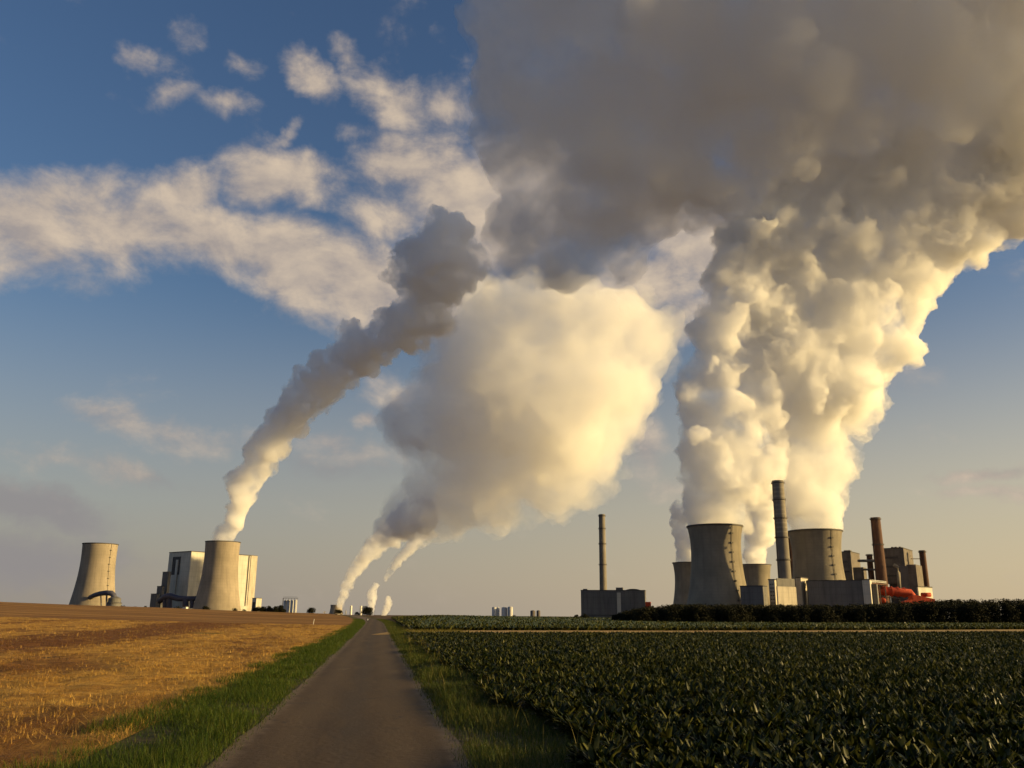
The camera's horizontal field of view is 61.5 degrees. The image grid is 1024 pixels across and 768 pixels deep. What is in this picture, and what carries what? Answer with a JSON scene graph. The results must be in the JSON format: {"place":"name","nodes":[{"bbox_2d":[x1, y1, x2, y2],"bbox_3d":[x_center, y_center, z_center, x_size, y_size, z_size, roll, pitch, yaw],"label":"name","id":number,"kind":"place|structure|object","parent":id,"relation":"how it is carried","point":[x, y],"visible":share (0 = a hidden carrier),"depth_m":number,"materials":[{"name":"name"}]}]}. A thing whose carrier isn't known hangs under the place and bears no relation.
{"place":"outdoors","nodes":[
{"label":"outdoors","id":0,"kind":"place"},
{"bbox_2d":[0,602,353,624],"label":"tilled field","id":1,"kind":"structure","parent":0,"point":[33,610],"depth_m":164.54,"materials":[{"name":"soil"}]},
{"bbox_2d":[0,617,365,767],"bbox_3d":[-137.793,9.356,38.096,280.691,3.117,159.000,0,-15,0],"label":"stubble field","id":2,"kind":"structure","parent":0,"point":[107,684],"depth_m":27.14,"materials":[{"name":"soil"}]},
{"bbox_2d":[41,615,565,705],"bbox_3d":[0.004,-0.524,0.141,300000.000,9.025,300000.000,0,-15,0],"label":"ground","id":3,"kind":"structure","parent":0,"point":[386,617],"depth_m":248.26,"materials":[{"name":"brown soil"}]},
{"bbox_2d":[69,542,118,605],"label":"cooling tower","id":4,"kind":"structure","parent":3,"relation":"on","point":[96,572],"depth_m":1973.09,"materials":[{"name":"concrete"}]},
{"bbox_2d":[88,590,116,605],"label":"gas duct","id":5,"kind":"object","parent":4,"relation":"attached to","point":[103,593],"visible":0.8,"depth_m":1908.76,"materials":[{"name":"grey metal"}]},
{"bbox_2d":[106,596,121,605],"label":"gas scrubber","id":6,"kind":"object","parent":3,"relation":"on","point":[114,600],"visible":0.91,"depth_m":1873.81,"materials":[{"name":"metal"}]},
{"bbox_2d":[150,551,257,610],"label":"boiler house","id":7,"kind":"structure","parent":3,"relation":"on","point":[181,576],"depth_m":2225.42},
{"bbox_2d":[68,614,363,767],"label":"verge","id":8,"kind":"structure","parent":3,"relation":"on","point":[139,739],"depth_m":12.06,"materials":[{"name":"plant"}]},
{"bbox_2d":[193,540,240,610],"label":"cooling tower","id":9,"kind":"structure","parent":3,"relation":"on","point":[218,588],"depth_m":2048.76,"materials":[{"name":"concrete"}]},
{"bbox_2d":[157,593,195,607],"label":"gas duct","id":10,"kind":"object","parent":9,"relation":"attached to","point":[166,599],"visible":0.91,"depth_m":2062.10,"materials":[{"name":"grey metal"}]},
{"bbox_2d":[251,598,261,609],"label":"switch house","id":11,"kind":"structure","parent":3,"relation":"on","point":[256,602],"depth_m":1980.68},
{"bbox_2d":[258,606,266,611],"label":"hedge tree","id":12,"kind":"object","parent":3,"relation":"on","point":[262,608],"visible":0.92,"depth_m":501.68,"materials":[{"name":"green plant"}]},
{"bbox_2d":[264,606,272,611],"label":"hedge tree","id":13,"kind":"object","parent":3,"relation":"on","point":[269,608],"visible":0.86,"depth_m":502.26,"materials":[{"name":"green plant"}]},
{"bbox_2d":[271,606,279,611],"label":"hedge tree","id":14,"kind":"object","parent":3,"relation":"on","point":[275,608],"visible":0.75,"depth_m":501.25,"materials":[{"name":"green plant"}]},
{"bbox_2d":[278,605,285,611],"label":"hedge tree","id":15,"kind":"object","parent":3,"relation":"on","point":[281,608],"visible":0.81,"depth_m":502.11,"materials":[{"name":"green plant"}]},
{"bbox_2d":[282,598,296,612],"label":"silo group","id":16,"kind":"object","parent":3,"relation":"on","point":[288,605],"visible":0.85,"depth_m":868.15,"materials":[{"name":"metal"}]},
{"bbox_2d":[306,607,315,612],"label":"round tree","id":17,"kind":"object","parent":3,"relation":"on","point":[311,610],"visible":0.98,"depth_m":434.35,"materials":[{"name":"green plant"}]},
{"bbox_2d":[329,605,342,614],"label":"cooling tower","id":18,"kind":"structure","parent":3,"relation":"on","point":[333,608],"depth_m":6540.52,"materials":[{"name":"concrete"}]},
{"bbox_2d":[334,609,342,614],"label":"round tree","id":19,"kind":"object","parent":3,"relation":"on","point":[339,611],"visible":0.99,"depth_m":434.10,"materials":[{"name":"green plant"}]},
{"bbox_2d":[361,606,372,614],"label":"round tree","id":20,"kind":"object","parent":3,"relation":"on","point":[366,610],"visible":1,"depth_m":434.15,"materials":[{"name":"green plant"}]},
{"bbox_2d":[492,606,512,615],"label":"silo group","id":21,"kind":"object","parent":3,"relation":"on","point":[495,611],"visible":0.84,"depth_m":964.31,"materials":[{"name":"metal"}]},
{"bbox_2d":[354,615,672,767],"bbox_3d":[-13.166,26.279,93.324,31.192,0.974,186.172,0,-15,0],"label":"verge grass","id":22,"kind":"structure","parent":3,"relation":"on","point":[461,698],"depth_m":13.56,"materials":[{"name":"green plant"}]},
{"bbox_2d":[530,610,539,616],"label":"silo group","id":23,"kind":"object","parent":3,"relation":"on","point":[532,612],"visible":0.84,"depth_m":1012.69},
{"bbox_2d":[598,514,606,589],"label":"chimney","id":24,"kind":"object","parent":3,"relation":"on","point":[602,560],"visible":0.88,"depth_m":1649.56,"materials":[{"name":"concrete"}]},
{"bbox_2d":[581,588,650,617],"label":"turbine hall","id":25,"kind":"structure","parent":3,"relation":"on","point":[602,603],"depth_m":1466.01,"materials":[{"name":"grey paint"}]},
{"bbox_2d":[672,562,690,604],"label":"cooling tower","id":26,"kind":"structure","parent":3,"relation":"on","point":[682,571],"depth_m":2033.33,"materials":[{"name":"concrete"}]},
{"bbox_2d":[686,523,746,605],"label":"cooling tower","id":27,"kind":"structure","parent":3,"relation":"on","point":[717,576],"depth_m":1182.83,"materials":[{"name":"concrete"}]},
{"bbox_2d":[740,585,767,605],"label":"pump house","id":28,"kind":"structure","parent":3,"relation":"on","point":[754,594],"depth_m":1106.15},
{"bbox_2d":[743,564,771,605],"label":"cooling tower","id":29,"kind":"structure","parent":3,"relation":"on","point":[756,574],"depth_m":2032.01,"materials":[{"name":"concrete"}]},
{"bbox_2d":[768,579,776,604],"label":"stair tower","id":30,"kind":"structure","parent":3,"relation":"on","point":[772,591],"depth_m":1121.20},
{"bbox_2d":[771,480,790,578],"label":"chimney","id":31,"kind":"object","parent":3,"relation":"on","point":[781,537],"visible":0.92,"depth_m":1164.93,"materials":[{"name":"concrete"}]},
{"bbox_2d":[776,578,796,605],"bbox_3d":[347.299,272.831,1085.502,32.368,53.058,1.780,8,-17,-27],"label":"machine hall","id":32,"kind":"structure","parent":3,"relation":"on","point":[786,591],"depth_m":1087.20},
{"bbox_2d":[788,535,792,578],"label":"chimney","id":33,"kind":"object","parent":3,"relation":"on","point":[790,553],"visible":0.08,"depth_m":1391.08,"materials":[{"name":"brick"}]},
{"bbox_2d":[795,577,807,605],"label":"stair tower","id":34,"kind":"structure","parent":3,"relation":"on","point":[801,589],"depth_m":1172.62,"materials":[{"name":"grey concrete"}]},
{"bbox_2d":[788,528,845,604],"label":"cooling tower","id":35,"kind":"structure","parent":3,"relation":"on","point":[816,553],"depth_m":1242.75,"materials":[{"name":"concrete"}]},
{"bbox_2d":[611,598,1023,622],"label":"woodland","id":36,"kind":"object","parent":3,"relation":"on","point":[970,610],"visible":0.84,"depth_m":208.85,"materials":[{"name":"green plant"}]},
{"bbox_2d":[806,580,863,606],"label":"turbine hall","id":37,"kind":"structure","parent":3,"relation":"on","point":[831,593],"depth_m":1153.76,"materials":[{"name":"metal"}]},
{"bbox_2d":[842,550,874,579],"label":"boiler house","id":38,"kind":"structure","parent":3,"relation":"on","point":[853,568],"depth_m":1452.39,"materials":[{"name":"concrete"}]},
{"bbox_2d":[865,554,874,579],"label":"chimney","id":39,"kind":"object","parent":3,"relation":"on","point":[870,566],"visible":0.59,"depth_m":1388.64,"materials":[{"name":"brown brick"}]},
{"bbox_2d":[862,579,879,604],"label":"hall annex","id":40,"kind":"object","parent":3,"relation":"on","point":[870,593],"visible":0.69,"depth_m":1143.12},
{"bbox_2d":[869,517,888,604],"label":"chimney","id":41,"kind":"object","parent":3,"relation":"on","point":[879,557],"visible":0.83,"depth_m":1303.98,"materials":[{"name":"brown brick"}]},
{"bbox_2d":[872,580,886,603],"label":"pipe bridge","id":42,"kind":"structure","parent":3,"relation":"on","point":[879,583],"depth_m":1170.16,"materials":[{"name":"grey metal"}]},
{"bbox_2d":[878,586,915,604],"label":"flue duct","id":43,"kind":"object","parent":3,"relation":"on","point":[891,591],"visible":0.69,"depth_m":1198.15,"materials":[{"name":"metal"}]},
{"bbox_2d":[902,593,934,602],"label":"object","id":44,"kind":"structure","parent":43,"relation":"attached to","point":[916,598],"depth_m":1174.72,"materials":[{"name":"red paint"}]},
{"bbox_2d":[884,547,923,603],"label":"boiler house","id":45,"kind":"structure","parent":3,"relation":"on","point":[903,570],"depth_m":1337.06,"materials":[{"name":"concrete"}]},
{"bbox_2d":[918,550,929,586],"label":"chimney","id":46,"kind":"object","parent":3,"relation":"on","point":[923,560],"visible":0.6,"depth_m":1349.22,"materials":[{"name":"brown brick"}]},
{"bbox_2d":[916,586,932,598],"bbox_3d":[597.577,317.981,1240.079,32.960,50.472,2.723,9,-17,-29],"label":"workshop","id":47,"kind":"structure","parent":3,"relation":"on","point":[921,589],"depth_m":1243.66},
{"bbox_2d":[206,615,472,767],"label":"road","id":48,"kind":"structure","parent":0,"point":[357,701],"depth_m":13.38,"materials":[{"name":"grey asphalt"}]},
{"bbox_2d":[0,0,1023,616],"label":"sky","id":49,"kind":"structure","parent":0,"point":[386,302],"materials":[{"name":"blue"}]},
{"bbox_2d":[372,629,1023,634],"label":"path","id":50,"kind":"structure","parent":0,"point":[653,631],"depth_m":102.97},
{"bbox_2d":[391,614,1023,629],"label":"crop field","id":51,"kind":"structure","parent":0,"point":[536,622],"depth_m":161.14,"materials":[{"name":"green plant"}]},
{"bbox_2d":[403,630,1023,767],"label":"beet leaves","id":52,"kind":"object","parent":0,"point":[852,699],"visible":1,"depth_m":16.54,"materials":[{"name":"green plant"}]}
]}

